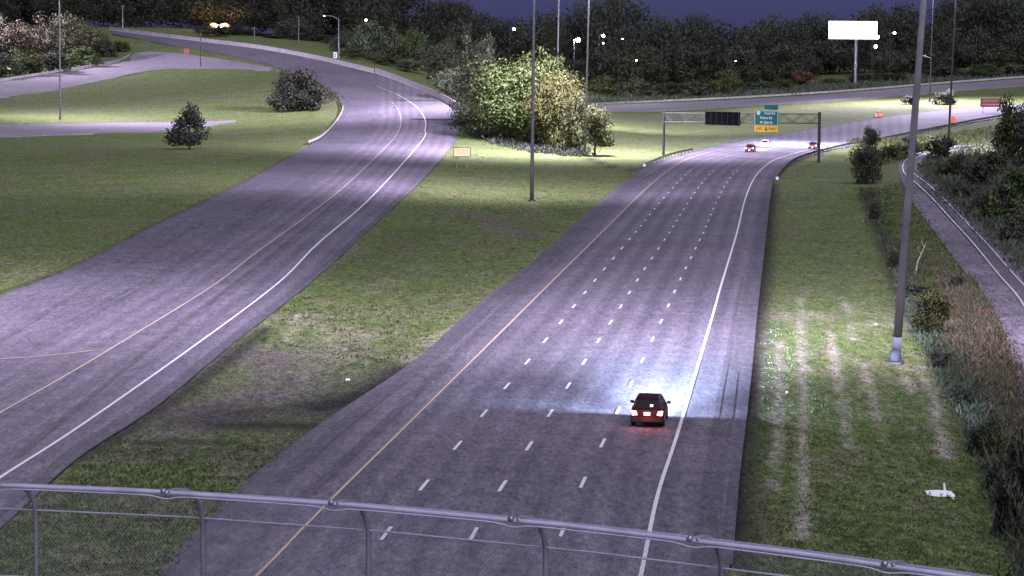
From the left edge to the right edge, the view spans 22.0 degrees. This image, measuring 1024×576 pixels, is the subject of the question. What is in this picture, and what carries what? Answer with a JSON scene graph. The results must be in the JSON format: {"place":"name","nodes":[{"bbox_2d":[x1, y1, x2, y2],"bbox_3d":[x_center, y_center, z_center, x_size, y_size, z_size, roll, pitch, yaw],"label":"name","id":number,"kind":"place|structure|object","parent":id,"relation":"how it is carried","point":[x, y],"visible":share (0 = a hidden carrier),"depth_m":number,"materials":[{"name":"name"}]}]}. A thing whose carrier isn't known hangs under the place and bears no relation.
{"place":"outdoors","nodes":[
{"label":"outdoors","id":0,"kind":"place"},
{"bbox_2d":[0,120,235,137],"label":"side road","id":1,"kind":"structure","parent":0,"point":[16,130],"depth_m":560.49,"materials":[{"name":"grey asphalt"}]},
{"bbox_2d":[0,52,278,97],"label":"slip road","id":2,"kind":"structure","parent":0,"point":[139,62],"depth_m":784.51,"materials":[{"name":"grey asphalt"}]},
{"bbox_2d":[0,51,130,81],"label":"guard rail","id":3,"kind":"object","parent":2,"relation":"on","point":[54,71],"visible":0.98,"depth_m":771.31,"materials":[{"name":"metal"}]},
{"bbox_2d":[0,30,461,529],"bbox_3d":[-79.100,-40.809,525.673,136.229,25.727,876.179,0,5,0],"label":"ramp road","id":4,"kind":"structure","parent":0,"point":[97,350],"depth_m":224.81,"materials":[{"name":"grey asphalt"}]},
{"bbox_2d":[109,27,373,72],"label":"concrete barrier","id":5,"kind":"object","parent":4,"relation":"on","point":[330,60],"visible":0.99,"depth_m":849.71,"materials":[{"name":"grey concrete"}]},
{"bbox_2d":[374,68,458,107],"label":"concrete barrier","id":6,"kind":"object","parent":4,"relation":"on","point":[434,93],"visible":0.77,"depth_m":702.40,"materials":[{"name":"grey concrete"}]},
{"bbox_2d":[0,24,1023,575],"bbox_3d":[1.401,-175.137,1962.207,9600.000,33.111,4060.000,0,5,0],"label":"grass ground","id":7,"kind":"structure","parent":0,"point":[66,202],"depth_m":242.20,"materials":[{"name":"green plant"}]},
{"bbox_2d":[0,52,24,76],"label":"bush","id":8,"kind":"object","parent":7,"relation":"on","point":[15,70],"visible":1,"depth_m":750.96,"materials":[{"name":"green plant"}]},
{"bbox_2d":[0,19,36,63],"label":"tree","id":9,"kind":"object","parent":7,"relation":"on","point":[13,32],"visible":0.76,"depth_m":794.74,"materials":[{"name":"pink plant"}]},
{"bbox_2d":[4,49,47,74],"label":"bush","id":10,"kind":"object","parent":7,"relation":"on","point":[31,63],"visible":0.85,"depth_m":760.86,"materials":[{"name":"green plant"}]},
{"bbox_2d":[25,11,61,58],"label":"tree","id":11,"kind":"object","parent":7,"relation":"on","point":[43,43],"visible":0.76,"depth_m":809.66,"materials":[{"name":"pink plant"}]},
{"bbox_2d":[38,50,74,70],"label":"bush","id":12,"kind":"object","parent":7,"relation":"on","point":[52,60],"visible":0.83,"depth_m":770.02,"materials":[{"name":"green plant"}]},
{"bbox_2d":[47,10,89,59],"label":"tree","id":13,"kind":"object","parent":7,"relation":"on","point":[67,24],"visible":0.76,"depth_m":823.88,"materials":[{"name":"green plant"}]},
{"bbox_2d":[64,46,103,65],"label":"bush","id":14,"kind":"object","parent":7,"relation":"on","point":[88,58],"visible":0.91,"depth_m":795.94,"materials":[{"name":"green plant"}]},
{"bbox_2d":[76,17,109,53],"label":"tree","id":15,"kind":"object","parent":7,"relation":"on","point":[96,40],"visible":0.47,"depth_m":843.51,"materials":[{"name":"green plant"}]},
{"bbox_2d":[90,41,118,57],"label":"bush","id":16,"kind":"object","parent":7,"relation":"on","point":[108,50],"visible":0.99,"depth_m":844.97,"materials":[{"name":"green plant"}]},
{"bbox_2d":[161,100,212,148],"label":"tree","id":17,"kind":"object","parent":7,"relation":"on","point":[187,138],"visible":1,"depth_m":471.65,"materials":[{"name":"green plant"}]},
{"bbox_2d":[197,26,235,35],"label":"bush","id":18,"kind":"object","parent":7,"relation":"on","point":[218,31],"visible":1,"depth_m":914.04,"materials":[{"name":"green plant"}]},
{"bbox_2d":[0,0,483,45],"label":"wood","id":19,"kind":"object","parent":7,"relation":"on","point":[258,14],"visible":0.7,"depth_m":993.91,"materials":[{"name":"green plant"}]},
{"bbox_2d":[265,91,294,112],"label":"shrub","id":20,"kind":"object","parent":7,"relation":"on","point":[276,102],"visible":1,"depth_m":620.44,"materials":[{"name":"green plant"}]},
{"bbox_2d":[273,16,308,37],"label":"tree","id":21,"kind":"object","parent":7,"relation":"on","point":[282,24],"visible":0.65,"depth_m":932.34,"materials":[{"name":"green plant"}]},
{"bbox_2d":[274,66,318,110],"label":"tree","id":22,"kind":"object","parent":7,"relation":"on","point":[292,83],"visible":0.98,"depth_m":620.57,"materials":[{"name":"green plant"}]},
{"bbox_2d":[285,23,320,39],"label":"bush","id":23,"kind":"object","parent":7,"relation":"on","point":[293,32],"visible":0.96,"depth_m":919.79,"materials":[{"name":"green plant"}]},
{"bbox_2d":[297,82,328,110],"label":"shrub","id":24,"kind":"object","parent":7,"relation":"on","point":[316,94],"visible":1,"depth_m":620.58,"materials":[{"name":"green plant"}]},
{"bbox_2d":[346,19,388,56],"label":"tree","id":25,"kind":"object","parent":7,"relation":"on","point":[368,40],"visible":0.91,"depth_m":823.59,"materials":[{"name":"green plant"}]},
{"bbox_2d":[363,52,402,64],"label":"shrub","id":26,"kind":"object","parent":7,"relation":"on","point":[379,58],"visible":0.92,"depth_m":780.55,"materials":[{"name":"green plant"}]},
{"bbox_2d":[375,24,406,58],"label":"tree","id":27,"kind":"object","parent":7,"relation":"on","point":[393,48],"visible":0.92,"depth_m":814.03,"materials":[{"name":"green plant"}]},
{"bbox_2d":[393,57,429,71],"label":"shrub","id":28,"kind":"object","parent":7,"relation":"on","point":[407,64],"visible":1,"depth_m":765.65,"materials":[{"name":"green plant"}]},
{"bbox_2d":[397,24,427,59],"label":"tree","id":29,"kind":"object","parent":7,"relation":"on","point":[410,44],"visible":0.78,"depth_m":809.70,"materials":[{"name":"green plant"}]},
{"bbox_2d":[411,40,450,72],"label":"tree","id":30,"kind":"object","parent":7,"relation":"on","point":[437,56],"visible":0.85,"depth_m":794.54,"materials":[{"name":"green plant"}]},
{"bbox_2d":[427,66,467,99],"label":"tree","id":31,"kind":"object","parent":7,"relation":"on","point":[441,84],"visible":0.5,"depth_m":656.76,"materials":[{"name":"green plant"}]},
{"bbox_2d":[444,17,476,59],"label":"tree","id":32,"kind":"object","parent":7,"relation":"on","point":[455,34],"visible":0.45,"depth_m":909.04,"materials":[{"name":"green plant"}]},
{"bbox_2d":[452,31,478,80],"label":"tree","id":33,"kind":"object","parent":7,"relation":"on","point":[464,59],"visible":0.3,"depth_m":711.84,"materials":[{"name":"green plant"}]},
{"bbox_2d":[445,55,512,125],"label":"tree","id":34,"kind":"object","parent":7,"relation":"on","point":[464,81],"visible":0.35,"depth_m":558.54,"materials":[{"name":"green plant"}]},
{"bbox_2d":[475,31,499,66],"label":"tree","id":35,"kind":"object","parent":7,"relation":"on","point":[487,49],"visible":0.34,"depth_m":696.26,"materials":[{"name":"green plant"}]},
{"bbox_2d":[446,114,599,156],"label":"undergrowth","id":36,"kind":"object","parent":7,"relation":"on","point":[524,145],"visible":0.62,"depth_m":522.54,"materials":[{"name":"green plant"}]},
{"bbox_2d":[461,51,589,140],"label":"tree","id":37,"kind":"object","parent":7,"relation":"on","point":[518,84],"visible":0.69,"depth_m":528.12,"materials":[{"name":"green plant"}]},
{"bbox_2d":[528,0,535,200],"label":"mast light","id":38,"kind":"object","parent":7,"relation":"on","point":[532,125],"visible":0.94,"depth_m":350.54,"materials":[{"name":"grey metal"}]},
{"bbox_2d":[514,45,573,136],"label":"tree","id":39,"kind":"object","parent":7,"relation":"on","point":[554,61],"visible":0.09,"depth_m":535.84,"materials":[{"name":"green plant"}]},
{"bbox_2d":[518,66,594,146],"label":"tree","id":40,"kind":"object","parent":7,"relation":"on","point":[546,116],"visible":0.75,"depth_m":514.85,"materials":[{"name":"green plant"}]},
{"bbox_2d":[557,88,589,149],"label":"tree","id":41,"kind":"object","parent":7,"relation":"on","point":[567,113],"visible":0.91,"depth_m":501.98,"materials":[{"name":"green plant"}]},
{"bbox_2d":[562,58,607,82],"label":"tree","id":42,"kind":"object","parent":7,"relation":"on","point":[577,66],"visible":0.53,"depth_m":998.41,"materials":[{"name":"green plant"}]},
{"bbox_2d":[583,0,589,155],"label":"mast light","id":43,"kind":"object","parent":7,"relation":"on","point":[585,123],"visible":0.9,"depth_m":487.26,"materials":[{"name":"grey metal"}]},
{"bbox_2d":[572,103,615,155],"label":"tree","id":44,"kind":"object","parent":7,"relation":"on","point":[597,118],"visible":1,"depth_m":487.44,"materials":[{"name":"green plant"}]},
{"bbox_2d":[579,46,621,85],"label":"tree","id":45,"kind":"object","parent":7,"relation":"on","point":[600,61],"visible":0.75,"depth_m":988.63,"materials":[{"name":"green plant"}]},
{"bbox_2d":[583,74,619,95],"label":"bush","id":46,"kind":"object","parent":7,"relation":"on","point":[607,88],"visible":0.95,"depth_m":926.43,"materials":[{"name":"green plant"}]},
{"bbox_2d":[613,44,650,85],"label":"tree","id":47,"kind":"object","parent":7,"relation":"on","point":[628,67],"visible":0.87,"depth_m":978.06,"materials":[{"name":"green plant"}]},
{"bbox_2d":[615,76,654,96],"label":"bush","id":48,"kind":"object","parent":7,"relation":"on","point":[638,86],"visible":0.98,"depth_m":931.72,"materials":[{"name":"green plant"}]},
{"bbox_2d":[627,44,672,90],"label":"tree","id":49,"kind":"object","parent":7,"relation":"on","point":[656,66],"visible":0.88,"depth_m":979.72,"materials":[{"name":"green plant"}]},
{"bbox_2d":[653,81,684,94],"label":"bush","id":50,"kind":"object","parent":7,"relation":"on","point":[665,87],"visible":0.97,"depth_m":941.20,"materials":[{"name":"green plant"}]},
{"bbox_2d":[668,45,718,87],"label":"tree","id":51,"kind":"object","parent":7,"relation":"on","point":[685,61],"visible":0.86,"depth_m":989.74,"materials":[{"name":"green plant"}]},
{"bbox_2d":[682,79,717,95],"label":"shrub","id":52,"kind":"object","parent":7,"relation":"on","point":[695,88],"visible":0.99,"depth_m":925.75,"materials":[{"name":"green plant"}]},
{"bbox_2d":[698,52,732,82],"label":"tree","id":53,"kind":"object","parent":7,"relation":"on","point":[717,62],"visible":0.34,"depth_m":1001.64,"materials":[{"name":"green plant"}]},
{"bbox_2d":[709,69,744,92],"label":"tree","id":54,"kind":"object","parent":7,"relation":"on","point":[722,83],"visible":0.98,"depth_m":932.41,"materials":[{"name":"green plant"}]},
{"bbox_2d":[720,44,759,84],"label":"tree","id":55,"kind":"object","parent":7,"relation":"on","point":[742,56],"visible":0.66,"depth_m":989.94,"materials":[{"name":"green plant"}]},
{"bbox_2d":[662,111,820,162],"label":"sign gantry","id":56,"kind":"object","parent":7,"relation":"on","point":[818,145],"visible":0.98,"depth_m":480.63,"materials":[{"name":"metal"}]},
{"bbox_2d":[705,111,739,125],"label":"message board","id":57,"kind":"object","parent":56,"relation":"attached to","point":[722,118],"visible":1,"depth_m":483.88,"materials":[{"name":"metal"}]},
{"bbox_2d":[754,105,777,132],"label":"guide sign","id":58,"kind":"object","parent":56,"relation":"attached to","point":[770,118],"visible":1,"depth_m":478.28,"materials":[{"name":"green metal"}]},
{"bbox_2d":[466,0,1023,82],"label":"wood","id":59,"kind":"object","parent":7,"relation":"on","point":[669,36],"visible":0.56,"depth_m":1041.08,"materials":[{"name":"green plant"}]},
{"bbox_2d":[740,47,784,82],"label":"tree","id":60,"kind":"object","parent":7,"relation":"on","point":[764,68],"visible":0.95,"depth_m":970.85,"materials":[{"name":"green plant"}]},
{"bbox_2d":[768,39,806,81],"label":"tree","id":61,"kind":"object","parent":7,"relation":"on","point":[786,53],"visible":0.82,"depth_m":978.19,"materials":[{"name":"green plant"}]},
{"bbox_2d":[574,67,1023,104],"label":"undergrowth","id":62,"kind":"object","parent":7,"relation":"on","point":[832,86],"visible":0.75,"depth_m":917.04,"materials":[{"name":"green plant"}]},
{"bbox_2d":[790,50,823,79],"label":"tree","id":63,"kind":"object","parent":7,"relation":"on","point":[811,63],"visible":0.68,"depth_m":999.58,"materials":[{"name":"green plant"}]},
{"bbox_2d":[829,21,876,83],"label":"billboard","id":64,"kind":"object","parent":7,"relation":"on","point":[856,31],"visible":0.89,"depth_m":925.29,"materials":[{"name":"metal"}]},
{"bbox_2d":[849,143,883,184],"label":"shrub","id":65,"kind":"object","parent":7,"relation":"on","point":[869,157],"visible":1,"depth_m":389.56,"materials":[{"name":"green plant"}]},
{"bbox_2d":[859,124,882,157],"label":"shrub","id":66,"kind":"object","parent":7,"relation":"on","point":[872,135],"visible":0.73,"depth_m":488.41,"materials":[{"name":"green plant"}]},
{"bbox_2d":[776,114,1003,179],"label":"guard rail","id":67,"kind":"object","parent":7,"relation":"on","point":[784,168],"visible":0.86,"depth_m":550.38,"materials":[{"name":"metal"}]},
{"bbox_2d":[868,49,913,73],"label":"tree","id":68,"kind":"object","parent":7,"relation":"on","point":[894,58],"visible":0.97,"depth_m":979.56,"materials":[{"name":"green plant"}]},
{"bbox_2d":[886,0,926,363],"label":"mast light","id":69,"kind":"object","parent":7,"relation":"on","point":[898,325],"visible":0.91,"depth_m":173.71,"materials":[{"name":"grey metal"}]},
{"bbox_2d":[844,125,996,164],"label":"undergrowth","id":70,"kind":"object","parent":7,"relation":"on","point":[964,138],"visible":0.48,"depth_m":559.40,"materials":[{"name":"green plant"}]},
{"bbox_2d":[905,288,954,333],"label":"shrub","id":71,"kind":"object","parent":7,"relation":"on","point":[928,321],"visible":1,"depth_m":193.65,"materials":[{"name":"green plant"}]},
{"bbox_2d":[855,186,1023,575],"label":"hedge","id":72,"kind":"object","parent":7,"relation":"on","point":[1017,559],"visible":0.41,"depth_m":157.95,"materials":[{"name":"green plant"}]},
{"bbox_2d":[922,48,956,74],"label":"tree","id":73,"kind":"object","parent":7,"relation":"on","point":[940,61],"visible":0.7,"depth_m":972.16,"materials":[{"name":"green plant"}]},
{"bbox_2d":[928,348,952,366],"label":"shrub","id":74,"kind":"object","parent":7,"relation":"on","point":[941,358],"visible":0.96,"depth_m":173.30,"materials":[{"name":"green plant"}]},
{"bbox_2d":[926,135,955,157],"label":"shrub","id":75,"kind":"object","parent":7,"relation":"on","point":[944,147],"visible":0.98,"depth_m":492.47,"materials":[{"name":"green plant"}]},
{"bbox_2d":[922,65,959,76],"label":"bush","id":76,"kind":"object","parent":7,"relation":"on","point":[942,70],"visible":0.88,"depth_m":951.39,"materials":[{"name":"green plant"}]},
{"bbox_2d":[864,182,1023,571],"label":"undergrowth","id":77,"kind":"object","parent":7,"relation":"on","point":[921,272],"visible":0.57,"depth_m":210.38,"materials":[{"name":"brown plant"}]},
{"bbox_2d":[947,0,955,154],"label":"mast light","id":78,"kind":"object","parent":7,"relation":"on","point":[949,118],"visible":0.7,"depth_m":505.29,"materials":[{"name":"metal"}]},
{"bbox_2d":[943,33,973,72],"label":"tree","id":79,"kind":"object","parent":7,"relation":"on","point":[959,64],"visible":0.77,"depth_m":987.59,"materials":[{"name":"green plant"}]},
{"bbox_2d":[946,153,972,175],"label":"shrub","id":80,"kind":"object","parent":7,"relation":"on","point":[956,169],"visible":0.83,"depth_m":403.87,"materials":[{"name":"green plant"}]},
{"bbox_2d":[948,384,971,405],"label":"shrub","id":81,"kind":"object","parent":7,"relation":"on","point":[957,393],"visible":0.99,"depth_m":157.05,"materials":[{"name":"green plant"}]},
{"bbox_2d":[899,145,1023,397],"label":"ballast bed","id":82,"kind":"object","parent":7,"relation":"on","point":[965,255],"visible":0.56,"depth_m":268.36,"materials":[{"name":"grey gravel"}]},
{"bbox_2d":[902,145,1023,310],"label":"railway track","id":83,"kind":"structure","parent":82,"relation":"on","point":[981,251],"depth_m":273.93,"materials":[{"name":"metal"}]},
{"bbox_2d":[914,135,1023,279],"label":"undergrowth","id":84,"kind":"object","parent":7,"relation":"on","point":[992,225],"visible":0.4,"depth_m":354.18,"materials":[{"name":"green plant"}]},
{"bbox_2d":[919,255,1023,448],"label":"weeds","id":85,"kind":"object","parent":7,"relation":"on","point":[990,348],"visible":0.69,"depth_m":185.90,"materials":[{"name":"plant"}]},
{"bbox_2d":[954,25,998,68],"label":"tree","id":86,"kind":"object","parent":7,"relation":"on","point":[979,53],"visible":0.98,"depth_m":985.00,"materials":[{"name":"green plant"}]},
{"bbox_2d":[967,424,985,451],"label":"shrub","id":87,"kind":"object","parent":7,"relation":"on","point":[975,436],"visible":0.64,"depth_m":140.37,"materials":[{"name":"green plant"}]},
{"bbox_2d":[963,157,993,184],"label":"shrub","id":88,"kind":"object","parent":7,"relation":"on","point":[979,174],"visible":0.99,"depth_m":373.63,"materials":[{"name":"green plant"}]},
{"bbox_2d":[954,62,1006,76],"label":"bush","id":89,"kind":"object","parent":7,"relation":"on","point":[989,69],"visible":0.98,"depth_m":938.95,"materials":[{"name":"green plant"}]},
{"bbox_2d":[978,414,1005,456],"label":"shrub","id":90,"kind":"object","parent":7,"relation":"on","point":[990,437],"visible":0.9,"depth_m":138.89,"materials":[{"name":"green plant"}]},
{"bbox_2d":[982,144,1011,174],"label":"shrub","id":91,"kind":"object","parent":7,"relation":"on","point":[996,160],"visible":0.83,"depth_m":398.42,"materials":[{"name":"green plant"}]},
{"bbox_2d":[978,180,1023,217],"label":"shrub","id":92,"kind":"object","parent":7,"relation":"on","point":[1006,204],"visible":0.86,"depth_m":320.11,"materials":[{"name":"green plant"}]},
{"bbox_2d":[986,36,1020,67],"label":"tree","id":93,"kind":"object","parent":7,"relation":"on","point":[1009,57],"visible":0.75,"depth_m":990.95,"materials":[{"name":"green plant"}]},
{"bbox_2d":[990,465,1023,536],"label":"shrub","id":94,"kind":"object","parent":7,"relation":"on","point":[1008,505],"visible":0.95,"depth_m":113.95,"materials":[{"name":"green plant"}]},
{"bbox_2d":[990,93,1023,159],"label":"shrub","id":95,"kind":"object","parent":7,"relation":"on","point":[1008,126],"visible":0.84,"depth_m":480.53,"materials":[{"name":"green plant"}]},
{"bbox_2d":[993,30,1023,64],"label":"tree","id":96,"kind":"object","parent":7,"relation":"on","point":[1014,42],"visible":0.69,"depth_m":998.86,"materials":[{"name":"green plant"}]},
{"bbox_2d":[996,218,1023,239],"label":"shrub","id":97,"kind":"object","parent":7,"relation":"on","point":[1006,232],"visible":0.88,"depth_m":286.43,"materials":[{"name":"green plant"}]},
{"bbox_2d":[1002,422,1023,502],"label":"shrub","id":98,"kind":"object","parent":7,"relation":"on","point":[1017,461],"visible":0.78,"depth_m":122.87,"materials":[{"name":"green plant"}]},
{"bbox_2d":[1003,163,1023,194],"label":"shrub","id":99,"kind":"object","parent":7,"relation":"on","point":[1016,175],"visible":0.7,"depth_m":350.38,"materials":[{"name":"green plant"}]},
{"bbox_2d":[1011,103,1023,163],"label":"shrub","id":100,"kind":"object","parent":7,"relation":"on","point":[1021,135],"visible":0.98,"depth_m":453.76,"materials":[{"name":"green plant"}]},
{"bbox_2d":[12,0,1023,51],"label":"sky","id":101,"kind":"structure","parent":0,"point":[733,12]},
{"bbox_2d":[155,104,1023,575],"bbox_3d":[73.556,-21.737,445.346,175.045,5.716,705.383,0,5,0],"label":"road","id":102,"kind":"structure","parent":0,"point":[521,390],"depth_m":146.46,"materials":[{"name":"grey asphalt"}]},
{"bbox_2d":[630,393,670,425],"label":"car","id":103,"kind":"object","parent":102,"relation":"on","point":[649,408],"visible":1,"depth_m":140.90,"materials":[{"name":"black paint"}]},
{"bbox_2d":[584,79,1023,112],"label":"ramp road","id":104,"kind":"structure","parent":0,"point":[678,106],"depth_m":865.17,"materials":[{"name":"grey asphalt"}]},
{"bbox_2d":[584,76,1023,104],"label":"guard rail","id":105,"kind":"object","parent":104,"relation":"on","point":[827,92],"visible":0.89,"depth_m":891.76,"materials":[{"name":"metal"}]},
{"bbox_2d":[737,216,1016,575],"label":"grass","id":106,"kind":"structure","parent":0,"point":[875,517],"depth_m":123.70,"materials":[{"name":"green plant"}]},
{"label":"overpass coping","id":107,"kind":"structure","parent":0,"visible":0},
{"bbox_2d":[0,481,989,575],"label":"overpass fence","id":108,"kind":"object","parent":107,"relation":"on","point":[718,545],"visible":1,"depth_m":40.71,"materials":[{"name":"metal"}]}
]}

